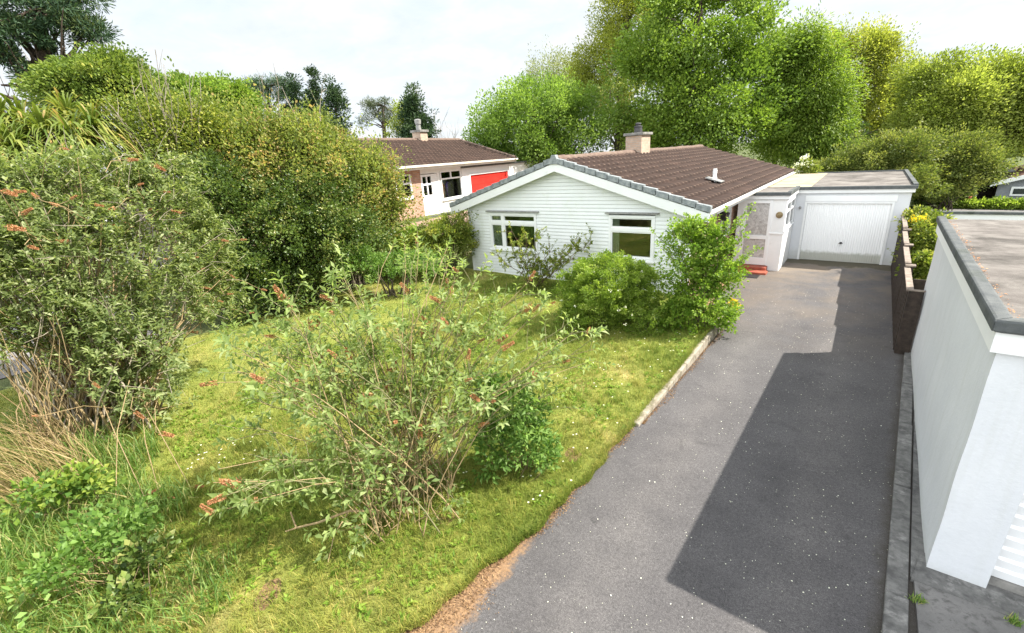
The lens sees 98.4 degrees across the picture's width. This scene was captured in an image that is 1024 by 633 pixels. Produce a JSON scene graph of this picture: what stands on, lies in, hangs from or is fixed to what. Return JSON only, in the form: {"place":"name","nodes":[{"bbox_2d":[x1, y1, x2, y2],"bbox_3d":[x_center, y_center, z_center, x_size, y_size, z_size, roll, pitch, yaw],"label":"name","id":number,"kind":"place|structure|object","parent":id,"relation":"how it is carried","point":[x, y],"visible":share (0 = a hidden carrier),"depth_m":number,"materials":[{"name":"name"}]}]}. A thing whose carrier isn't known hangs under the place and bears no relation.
{"place":"outdoors","nodes":[
{"label":"outdoors","id":0,"kind":"place"},
{"bbox_2d":[0,296,169,378],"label":"road","id":1,"kind":"structure","parent":0,"point":[2,375],"depth_m":10.05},
{"bbox_2d":[0,394,246,632],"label":"long grass","id":2,"kind":"structure","parent":0,"point":[9,547],"depth_m":4.51,"materials":[{"name":"green plant"}]},
{"bbox_2d":[0,264,716,632],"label":"lawn","id":3,"kind":"structure","parent":0,"point":[316,498],"depth_m":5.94,"materials":[{"name":"plant"}]},
{"bbox_2d":[0,315,109,523],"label":"dead stalks","id":4,"kind":"object","parent":3,"relation":"on","point":[44,450],"visible":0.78,"depth_m":5.73,"materials":[{"name":"plant"}]},
{"bbox_2d":[0,456,127,529],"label":"bramble","id":5,"kind":"object","parent":3,"relation":"on","point":[71,486],"visible":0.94,"depth_m":4.91,"materials":[{"name":"green plant"}]},
{"bbox_2d":[0,177,144,378],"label":"shrub","id":6,"kind":"object","parent":3,"relation":"on","point":[82,262],"visible":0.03,"depth_m":8.34,"materials":[{"name":"green plant"}]},
{"bbox_2d":[1,485,164,628],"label":"bramble","id":7,"kind":"object","parent":3,"relation":"on","point":[116,534],"visible":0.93,"depth_m":4.09,"materials":[{"name":"green plant"}]},
{"bbox_2d":[85,526,180,623],"bbox_3d":[-3.501,2.365,4.072,0.491,0.608,0.743,-5,20,-3],"label":"bramble","id":8,"kind":"object","parent":3,"relation":"on","point":[145,560],"visible":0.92,"depth_m":4.08,"materials":[{"name":"green plant"}]},
{"bbox_2d":[0,126,266,513],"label":"buddleia","id":9,"kind":"object","parent":3,"relation":"on","point":[110,390],"visible":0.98,"depth_m":6.47,"materials":[{"name":"green plant"}]},
{"bbox_2d":[285,509,381,560],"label":"fallen branch","id":10,"kind":"object","parent":3,"relation":"on","point":[331,517],"visible":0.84,"depth_m":4.64,"materials":[{"name":"brown wood"}]},
{"bbox_2d":[264,417,469,564],"bbox_3d":[-1.424,1.847,4.728,1.668,1.388,1.815,11,25,36],"label":"buddleia regrowth","id":11,"kind":"object","parent":3,"relation":"on","point":[387,487],"visible":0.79,"depth_m":4.39,"materials":[{"name":"green plant"}]},
{"bbox_2d":[332,243,447,297],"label":"shrub","id":12,"kind":"object","parent":3,"relation":"on","point":[374,258],"visible":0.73,"depth_m":12.75,"materials":[{"name":"green plant"}]},
{"bbox_2d":[92,275,700,632],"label":"lawn weeds","id":13,"kind":"object","parent":3,"relation":"on","point":[367,615],"visible":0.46,"depth_m":4.88,"materials":[{"name":"green plant"}]},
{"bbox_2d":[196,221,615,543],"bbox_3d":[-1.087,0.599,4.975,4.226,3.057,2.595,-12,21,-20],"label":"buddleia","id":14,"kind":"object","parent":3,"relation":"on","point":[416,426],"visible":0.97,"depth_m":4.64,"materials":[{"name":"green plant"}]},
{"bbox_2d":[390,209,479,273],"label":"shrub","id":15,"kind":"object","parent":3,"relation":"on","point":[459,234],"visible":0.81,"depth_m":14.65,"materials":[{"name":"green plant"}]},
{"bbox_2d":[187,325,696,502],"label":"daisies","id":16,"kind":"object","parent":3,"relation":"on","point":[439,436],"visible":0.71,"depth_m":6.08,"materials":[{"name":"white plant"}]},
{"bbox_2d":[462,361,563,490],"bbox_3d":[-0.011,1.240,5.258,1.289,1.592,0.903,-5,20,-3],"label":"leafy clump","id":17,"kind":"object","parent":3,"relation":"on","point":[527,428],"visible":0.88,"depth_m":5.18,"materials":[{"name":"green plant"}]},
{"bbox_2d":[490,221,593,289],"bbox_3d":[0.848,-1.683,12.366,2.863,2.141,1.435,-7,20,-9],"label":"rose bush","id":18,"kind":"object","parent":3,"relation":"on","point":[550,260],"visible":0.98,"depth_m":12.30,"materials":[{"name":"green plant"}]},
{"bbox_2d":[551,248,668,334],"bbox_3d":[2.132,-0.538,9.681,2.310,1.884,2.342,11,25,36],"label":"lime bush","id":19,"kind":"object","parent":3,"relation":"on","point":[602,301],"visible":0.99,"depth_m":9.31,"materials":[{"name":"green plant"}]},
{"bbox_2d":[632,308,663,337],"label":"shrub","id":20,"kind":"object","parent":3,"relation":"on","point":[650,319],"visible":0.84,"depth_m":9.04,"materials":[{"name":"green plant"}]},
{"bbox_2d":[650,202,762,334],"bbox_3d":[3.835,-0.886,8.987,1.829,2.794,1.768,-12,21,-20],"label":"tall shrub","id":21,"kind":"object","parent":3,"relation":"on","point":[708,246],"visible":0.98,"depth_m":8.75,"materials":[{"name":"green plant"}]},
{"bbox_2d":[392,211,467,231],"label":"patio","id":22,"kind":"structure","parent":0,"point":[419,222],"depth_m":19.48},
{"bbox_2d":[0,142,1023,390],"bbox_3d":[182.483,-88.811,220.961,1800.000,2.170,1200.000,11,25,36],"label":"ground","id":23,"kind":"structure","parent":0,"point":[6,384],"depth_m":14.12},
{"bbox_2d":[0,45,47,170],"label":"bare tree","id":24,"kind":"object","parent":23,"relation":"on","point":[15,92],"visible":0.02,"depth_m":25.37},
{"bbox_2d":[0,0,124,119],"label":"pine tree","id":25,"kind":"object","parent":23,"relation":"on","point":[35,23],"visible":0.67,"depth_m":22.73,"materials":[{"name":"green plant"}]},
{"bbox_2d":[0,87,170,322],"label":"cordyline","id":26,"kind":"object","parent":23,"relation":"on","point":[20,127],"visible":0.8,"depth_m":9.72,"materials":[{"name":"green plant"}]},
{"bbox_2d":[0,171,175,302],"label":"shrub","id":27,"kind":"object","parent":23,"relation":"on","point":[140,218],"visible":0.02,"depth_m":17.74,"materials":[{"name":"green plant"}]},
{"bbox_2d":[8,40,184,167],"bbox_3d":[-19.791,-8.518,22.438,5.628,9.388,6.632,11,25,36],"label":"sycamore tree","id":28,"kind":"object","parent":23,"relation":"on","point":[72,71],"visible":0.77,"depth_m":20.25,"materials":[{"name":"green plant"}]},
{"bbox_2d":[62,42,263,312],"bbox_3d":[-8.462,-3.349,11.948,4.238,6.810,3.461,-22,26,-40],"label":"twiggy shrub","id":29,"kind":"object","parent":23,"relation":"on","point":[210,122],"visible":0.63,"depth_m":11.07,"materials":[{"name":"green plant"}]},
{"bbox_2d":[122,67,231,121],"bbox_3d":[-18.386,-9.773,25.675,4.665,8.511,5.274,11,25,36],"label":"ash tree","id":30,"kind":"object","parent":23,"relation":"on","point":[206,78],"visible":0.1,"depth_m":24.37,"materials":[{"name":"green plant"}]},
{"bbox_2d":[188,70,271,125],"bbox_3d":[-16.844,-10.610,27.549,4.522,8.711,4.658,11,25,36],"label":"ash tree","id":31,"kind":"object","parent":23,"relation":"on","point":[238,87],"visible":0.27,"depth_m":26.05,"materials":[{"name":"green plant"}]},
{"bbox_2d":[241,71,303,114],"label":"pine tree","id":32,"kind":"object","parent":23,"relation":"on","point":[272,80],"visible":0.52,"depth_m":48.06,"materials":[{"name":"green plant"}]},
{"bbox_2d":[168,139,403,325],"bbox_3d":[-6.358,-2.533,12.479,5.145,4.747,5.823,11,25,36],"label":"laurel shrub","id":33,"kind":"object","parent":23,"relation":"on","point":[290,218],"visible":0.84,"depth_m":11.71,"materials":[{"name":"green plant"}]},
{"bbox_2d":[276,71,303,115],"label":"conifer","id":34,"kind":"object","parent":23,"relation":"on","point":[292,93],"visible":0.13,"depth_m":47.38,"materials":[{"name":"green plant"}]},
{"bbox_2d":[175,77,427,285],"bbox_3d":[-6.037,-3.630,13.337,5.986,6.071,6.637,11,25,36],"label":"hedge tree","id":35,"kind":"object","parent":23,"relation":"on","point":[291,143],"visible":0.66,"depth_m":12.47,"materials":[{"name":"green plant"}]},
{"bbox_2d":[101,49,326,158],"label":"bare shoots","id":36,"kind":"object","parent":35,"relation":"on","point":[163,112],"visible":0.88,"depth_m":10.82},
{"bbox_2d":[297,63,324,118],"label":"conifer","id":37,"kind":"object","parent":23,"relation":"on","point":[312,71],"visible":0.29,"depth_m":46.30,"materials":[{"name":"green plant"}]},
{"bbox_2d":[311,73,353,137],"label":"conifer","id":38,"kind":"object","parent":23,"relation":"on","point":[333,98],"visible":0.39,"depth_m":45.59,"materials":[{"name":"green plant"}]},
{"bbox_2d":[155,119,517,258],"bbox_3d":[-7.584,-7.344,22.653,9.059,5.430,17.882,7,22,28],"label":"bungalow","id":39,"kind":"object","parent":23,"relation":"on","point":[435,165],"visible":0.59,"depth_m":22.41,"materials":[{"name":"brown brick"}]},
{"bbox_2d":[395,174,412,199],"bbox_3d":[-4.822,-5.753,19.756,0.150,1.083,1.104,7,22,28],"label":"window","id":40,"kind":"structure","parent":39,"relation":"in","point":[406,177],"depth_m":19.96,"materials":[{"name":"plastic"}]},
{"bbox_2d":[420,173,440,215],"bbox_3d":[-3.942,-5.894,21.454,0.075,1.920,1.229,7,22,28],"label":"door","id":41,"kind":"structure","parent":39,"relation":"in","point":[429,183],"depth_m":21.44,"materials":[{"name":"plastic"}]},
{"bbox_2d":[439,169,462,200],"bbox_3d":[-3.087,-6.769,22.739,0.150,1.434,1.865,7,22,28],"label":"window","id":42,"kind":"structure","parent":39,"relation":"in","point":[452,188],"depth_m":22.73,"materials":[{"name":"plastic"}]},
{"bbox_2d":[353,95,397,137],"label":"pine tree","id":43,"kind":"object","parent":23,"relation":"on","point":[384,110],"visible":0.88,"depth_m":45.46,"materials":[{"name":"green plant"}]},
{"bbox_2d":[369,224,424,273],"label":"shrub","id":44,"kind":"object","parent":23,"relation":"on","point":[410,230],"visible":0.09,"depth_m":15.49,"materials":[{"name":"green plant"}]},
{"bbox_2d":[383,98,419,137],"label":"young tree","id":45,"kind":"object","parent":23,"relation":"on","point":[396,122],"visible":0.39,"depth_m":42.56,"materials":[{"name":"green plant"}]},
{"bbox_2d":[395,81,441,137],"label":"conifer","id":46,"kind":"object","parent":23,"relation":"on","point":[411,111],"visible":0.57,"depth_m":40.79,"materials":[{"name":"green plant"}]},
{"bbox_2d":[430,99,457,137],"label":"bare tree","id":47,"kind":"object","parent":23,"relation":"on","point":[446,126],"visible":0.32,"depth_m":45.67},
{"bbox_2d":[461,160,539,195],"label":"garage","id":48,"kind":"structure","parent":23,"relation":"on","point":[472,181],"depth_m":25.34,"materials":[{"name":"white paint"}]},
{"bbox_2d":[470,171,506,192],"bbox_3d":[-1.282,-7.526,25.973,0.070,1.683,4.209,7,22,28],"label":"door","id":49,"kind":"structure","parent":48,"relation":"in","point":[478,182],"depth_m":25.37,"materials":[{"name":"red paint"}]},
{"bbox_2d":[460,64,625,167],"bbox_3d":[1.719,-13.125,31.446,10.392,8.883,10.789,-17,23,-32],"label":"round tree","id":50,"kind":"object","parent":23,"relation":"on","point":[561,102],"visible":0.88,"depth_m":29.20,"materials":[{"name":"green plant"}]},
{"bbox_2d":[519,34,579,110],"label":"birch tree","id":51,"kind":"object","parent":23,"relation":"on","point":[555,61],"visible":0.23,"depth_m":49.97,"materials":[{"name":"green plant"}]},
{"bbox_2d":[556,0,656,149],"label":"poplar tree","id":52,"kind":"object","parent":23,"relation":"on","point":[585,70],"visible":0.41,"depth_m":37.38,"materials":[{"name":"green plant"}]},
{"bbox_2d":[593,74,638,150],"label":"dark tree","id":53,"kind":"object","parent":23,"relation":"on","point":[617,143],"visible":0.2,"depth_m":35.10,"materials":[{"name":"green plant"}]},
{"bbox_2d":[449,123,795,293],"bbox_3d":[5.419,-4.992,17.748,8.586,5.095,13.865,11,25,36],"label":"bungalow","id":54,"kind":"object","parent":23,"relation":"on","point":[632,194],"visible":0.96,"depth_m":13.11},
{"bbox_2d":[485,211,538,253],"bbox_3d":[0.055,-2.722,14.132,2.070,1.283,0.221,11,25,36],"label":"window","id":55,"kind":"structure","parent":54,"relation":"in","point":[497,221],"depth_m":14.30,"materials":[{"name":"plastic"}]},
{"bbox_2d":[605,212,659,263],"bbox_3d":[3.189,-2.114,11.788,1.470,1.293,0.221,11,25,36],"label":"window","id":56,"kind":"structure","parent":54,"relation":"in","point":[614,228],"depth_m":11.73,"materials":[{"name":"plastic"}]},
{"bbox_2d":[719,211,729,220],"bbox_3d":[6.154,-2.935,12.830,0.257,0.317,0.278,11,25,36],"label":"floodlight","id":57,"kind":"object","parent":54,"relation":"attached to","point":[723,216],"visible":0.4,"depth_m":12.74,"materials":[{"name":"black plastic"}]},
{"bbox_2d":[721,207,731,237],"bbox_3d":[6.526,-3.025,13.589,0.120,1.150,1.200,11,25,36],"label":"window","id":58,"kind":"structure","parent":54,"relation":"in","point":[730,209],"depth_m":13.93,"materials":[{"name":"plastic"}]},
{"bbox_2d":[733,186,799,274],"bbox_3d":[8.157,-2.818,14.446,1.547,2.565,2.770,11,25,36],"label":"porch","id":59,"kind":"object","parent":54,"relation":"attached to","point":[770,233],"visible":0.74,"depth_m":13.86,"materials":[{"name":"white paint"}]},
{"bbox_2d":[733,200,773,264],"bbox_3d":[7.615,-2.626,14.027,0.970,2.060,0.160,11,25,36],"label":"door","id":60,"kind":"structure","parent":59,"relation":"in","point":[759,222],"depth_m":13.95,"materials":[{"name":"plastic"}]},
{"bbox_2d":[776,212,782,217],"bbox_3d":[8.078,-3.065,13.374,0.190,0.190,0.105,11,25,36],"label":"porch lamp","id":61,"kind":"object","parent":59,"relation":"attached to","point":[779,214],"visible":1,"depth_m":13.35,"materials":[{"name":"beige glass"}]},
{"bbox_2d":[784,197,795,229],"bbox_3d":[8.881,-3.331,14.163,0.062,0.840,1.790,11,25,36],"label":"window","id":62,"kind":"structure","parent":59,"relation":"in","point":[791,204],"depth_m":14.20,"materials":[{"name":"plastic"}]},
{"bbox_2d":[595,0,814,154],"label":"broadleaf tree","id":63,"kind":"object","parent":23,"relation":"on","point":[667,64],"visible":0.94,"depth_m":27.99,"materials":[{"name":"green plant"}]},
{"bbox_2d":[735,22,791,165],"bbox_3d":[22.661,-17.162,37.428,6.417,13.244,6.492,-17,24,-33],"label":"lime tree","id":64,"kind":"object","parent":23,"relation":"on","point":[766,160],"visible":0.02,"depth_m":38.12,"materials":[{"name":"green plant"}]},
{"bbox_2d":[791,153,823,174],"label":"blossom shrub","id":65,"kind":"object","parent":23,"relation":"on","point":[811,168],"visible":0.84,"depth_m":21.14,"materials":[{"name":"green plant"}]},
{"bbox_2d":[745,0,872,173],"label":"willow tree","id":66,"kind":"object","parent":23,"relation":"on","point":[825,102],"visible":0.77,"depth_m":28.10,"materials":[{"name":"green plant"}]},
{"bbox_2d":[770,169,918,264],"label":"garage","id":67,"kind":"structure","parent":23,"relation":"on","point":[845,216],"depth_m":14.30,"materials":[{"name":"white paint"}]},
{"bbox_2d":[799,203,891,263],"bbox_3d":[10.680,-2.690,14.299,2.152,1.870,0.093,11,25,36],"label":"door","id":68,"kind":"structure","parent":67,"relation":"in","point":[855,233],"depth_m":14.29,"materials":[{"name":"paint"}]},
{"bbox_2d":[817,11,923,142],"bbox_3d":[27.033,-16.677,34.882,8.094,13.438,6.832,11,25,36],"label":"aspen tree","id":69,"kind":"object","parent":23,"relation":"on","point":[877,46],"visible":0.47,"depth_m":32.63,"materials":[{"name":"green plant"}]},
{"bbox_2d":[807,117,954,199],"bbox_3d":[18.161,-7.327,22.337,6.044,4.805,4.910,5,22,25],"label":"shrub","id":70,"kind":"object","parent":23,"relation":"on","point":[883,153],"visible":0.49,"depth_m":21.42,"materials":[{"name":"green plant"}]},
{"bbox_2d":[866,58,922,136],"bbox_3d":[31.392,-15.406,35.832,6.978,9.775,6.080,-12,21,-22],"label":"lime tree","id":71,"kind":"object","parent":23,"relation":"on","point":[893,103],"visible":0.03,"depth_m":34.87,"materials":[{"name":"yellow plant"}]},
{"bbox_2d":[846,111,943,146],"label":"dark tree","id":72,"kind":"object","parent":23,"relation":"on","point":[865,130],"visible":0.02,"depth_m":31.00,"materials":[{"name":"green plant"}]},
{"bbox_2d":[891,212,925,354],"bbox_3d":[9.601,-0.974,10.472,0.890,1.880,7.870,11,25,36],"label":"fence","id":73,"kind":"object","parent":23,"relation":"on","point":[907,293],"visible":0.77,"depth_m":8.50,"materials":[{"name":"brown wood"}]},
{"bbox_2d":[887,204,957,279],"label":"yellow shrub","id":74,"kind":"object","parent":23,"relation":"on","point":[922,225],"visible":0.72,"depth_m":11.35,"materials":[{"name":"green plant"}]},
{"bbox_2d":[910,193,961,207],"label":"shrub","id":75,"kind":"object","parent":23,"relation":"on","point":[918,202],"visible":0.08,"depth_m":25.27,"materials":[{"name":"green plant"}]},
{"bbox_2d":[880,42,1023,162],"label":"oak tree","id":76,"kind":"object","parent":23,"relation":"on","point":[950,93],"visible":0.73,"depth_m":26.69,"materials":[{"name":"green plant"}]},
{"bbox_2d":[898,122,1023,210],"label":"shrub","id":77,"kind":"object","parent":23,"relation":"on","point":[968,162],"visible":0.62,"depth_m":21.84,"materials":[{"name":"green plant"}]},
{"bbox_2d":[954,183,977,199],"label":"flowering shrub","id":78,"kind":"object","parent":23,"relation":"on","point":[967,194],"visible":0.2,"depth_m":24.10,"materials":[{"name":"green plant"}]},
{"bbox_2d":[910,216,1023,595],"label":"garage","id":79,"kind":"structure","parent":23,"relation":"on","point":[967,353],"depth_m":3.76,"materials":[{"name":"white paint"}]},
{"bbox_2d":[991,494,1023,586],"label":"door","id":80,"kind":"structure","parent":79,"relation":"in","point":[1009,566],"depth_m":3.59,"materials":[{"name":"plastic"}]},
{"bbox_2d":[932,211,1023,219],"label":"wall","id":81,"kind":"structure","parent":23,"relation":"on","point":[997,215],"depth_m":20.05,"materials":[{"name":"white paint"}]},
{"bbox_2d":[935,195,1023,209],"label":"hedge","id":82,"kind":"object","parent":23,"relation":"on","point":[1003,203],"visible":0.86,"depth_m":23.41,"materials":[{"name":"green plant"}]},
{"bbox_2d":[960,43,1023,166],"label":"oak tree","id":83,"kind":"object","parent":23,"relation":"on","point":[1016,67],"visible":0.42,"depth_m":26.32,"materials":[{"name":"green plant"}]},
{"bbox_2d":[970,170,1015,199],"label":"shed","id":84,"kind":"structure","parent":23,"relation":"on","point":[990,193],"depth_m":27.19,"materials":[{"name":"brown wood"}]},
{"bbox_2d":[990,165,1023,198],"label":"house","id":85,"kind":"structure","parent":23,"relation":"on","point":[1014,188],"depth_m":24.86,"materials":[{"name":"white tile"}]},
{"bbox_2d":[1009,187,1023,195],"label":"window","id":86,"kind":"structure","parent":85,"relation":"in","point":[1015,191],"depth_m":24.69,"materials":[{"name":"plastic"}]},
{"bbox_2d":[1004,141,1023,164],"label":"green tree","id":87,"kind":"object","parent":23,"relation":"on","point":[1015,156],"visible":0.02,"depth_m":33.14,"materials":[{"name":"green plant"}]},
{"bbox_2d":[0,0,1023,174],"label":"sky","id":88,"kind":"structure","parent":0,"point":[454,49],"materials":[{"name":"white"}]},
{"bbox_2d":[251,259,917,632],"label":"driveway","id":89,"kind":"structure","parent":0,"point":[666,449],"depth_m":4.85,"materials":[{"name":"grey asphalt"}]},
{"bbox_2d":[402,330,722,632],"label":"moss debris","id":90,"kind":"object","parent":89,"relation":"on","point":[539,531],"visible":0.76,"depth_m":4.11,"materials":[{"name":"plant"}]},
{"bbox_2d":[634,389,666,426],"bbox_3d":[2.106,1.419,6.720,0.109,0.178,1.138,11,25,36],"label":"kerb stone","id":91,"kind":"object","parent":89,"relation":"on","point":[649,409],"visible":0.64,"depth_m":6.65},
{"bbox_2d":[663,364,685,392],"bbox_3d":[2.756,1.087,7.509,0.110,0.223,0.988,11,25,36],"label":"kerb stone","id":92,"kind":"object","parent":89,"relation":"on","point":[676,377],"visible":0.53,"depth_m":7.44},
{"bbox_2d":[494,292,888,632],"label":"fallen petals","id":93,"kind":"object","parent":89,"relation":"on","point":[744,492],"visible":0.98,"depth_m":4.74,"materials":[{"name":"white plant"}]},
{"bbox_2d":[684,342,703,369],"bbox_3d":[3.369,0.777,8.236,0.110,0.272,0.988,11,25,36],"label":"kerb stone","id":94,"kind":"object","parent":89,"relation":"on","point":[693,357],"visible":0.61,"depth_m":8.16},
{"bbox_2d":[701,326,716,349],"bbox_3d":[3.976,0.473,8.970,0.110,0.308,0.988,11,25,36],"label":"kerb stone","id":95,"kind":"object","parent":89,"relation":"on","point":[707,339],"visible":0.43,"depth_m":8.86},
{"bbox_2d":[714,315,728,333],"bbox_3d":[4.610,0.142,9.705,0.140,0.390,1.038,11,25,36],"label":"kerb stone","id":96,"kind":"object","parent":89,"relation":"on","point":[719,328],"visible":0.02,"depth_m":9.31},
{"bbox_2d":[744,274,759,277],"bbox_3d":[7.195,-1.251,13.572,0.650,0.025,0.499,11,25,36],"label":"doormat","id":97,"kind":"object","parent":89,"relation":"on","point":[752,276],"visible":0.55,"depth_m":13.45,"materials":[{"name":"black plastic"}]},
{"bbox_2d":[881,591,908,632],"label":"edging slab","id":98,"kind":"structure","parent":89,"relation":"on","point":[895,613],"depth_m":3.53,"materials":[{"name":"concrete"}]},
{"bbox_2d":[885,484,910,598],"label":"edging slab","id":99,"kind":"structure","parent":89,"relation":"on","point":[897,570],"depth_m":4.16,"materials":[{"name":"concrete"}]},
{"bbox_2d":[893,423,912,488],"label":"edging slab","id":100,"kind":"structure","parent":89,"relation":"on","point":[902,474],"depth_m":5.29,"materials":[{"name":"concrete"}]},
{"bbox_2d":[898,383,912,424],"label":"edging slab","id":101,"kind":"structure","parent":89,"relation":"on","point":[905,410],"depth_m":6.36,"materials":[{"name":"concrete"}]},
{"bbox_2d":[902,352,912,384],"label":"edging slab","id":102,"kind":"structure","parent":89,"relation":"on","point":[907,377],"depth_m":7.28,"materials":[{"name":"concrete"}]},
{"bbox_2d":[910,413,1023,621],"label":"concrete path","id":103,"kind":"structure","parent":0,"point":[999,600],"depth_m":3.78,"materials":[{"name":"grey concrete"}]},
{"bbox_2d":[912,208,1023,211],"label":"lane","id":104,"kind":"structure","parent":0,"point":[980,210],"depth_m":23.41,"materials":[{"name":"grey asphalt"}]},
{"bbox_2d":[913,581,1023,632],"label":"forecourt","id":105,"kind":"structure","parent":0,"point":[942,612],"depth_m":3.50,"materials":[{"name":"grey concrete"}]},
{"bbox_2d":[908,592,928,604],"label":"weed tuft","id":106,"kind":"object","parent":105,"relation":"on","point":[918,599],"visible":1,"depth_m":3.63,"materials":[{"name":"green plant"}]},
{"bbox_2d":[1003,612,1023,628],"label":"weed tuft","id":107,"kind":"object","parent":105,"relation":"on","point":[1012,619],"visible":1,"depth_m":3.42,"materials":[{"name":"green plant"}]}
]}

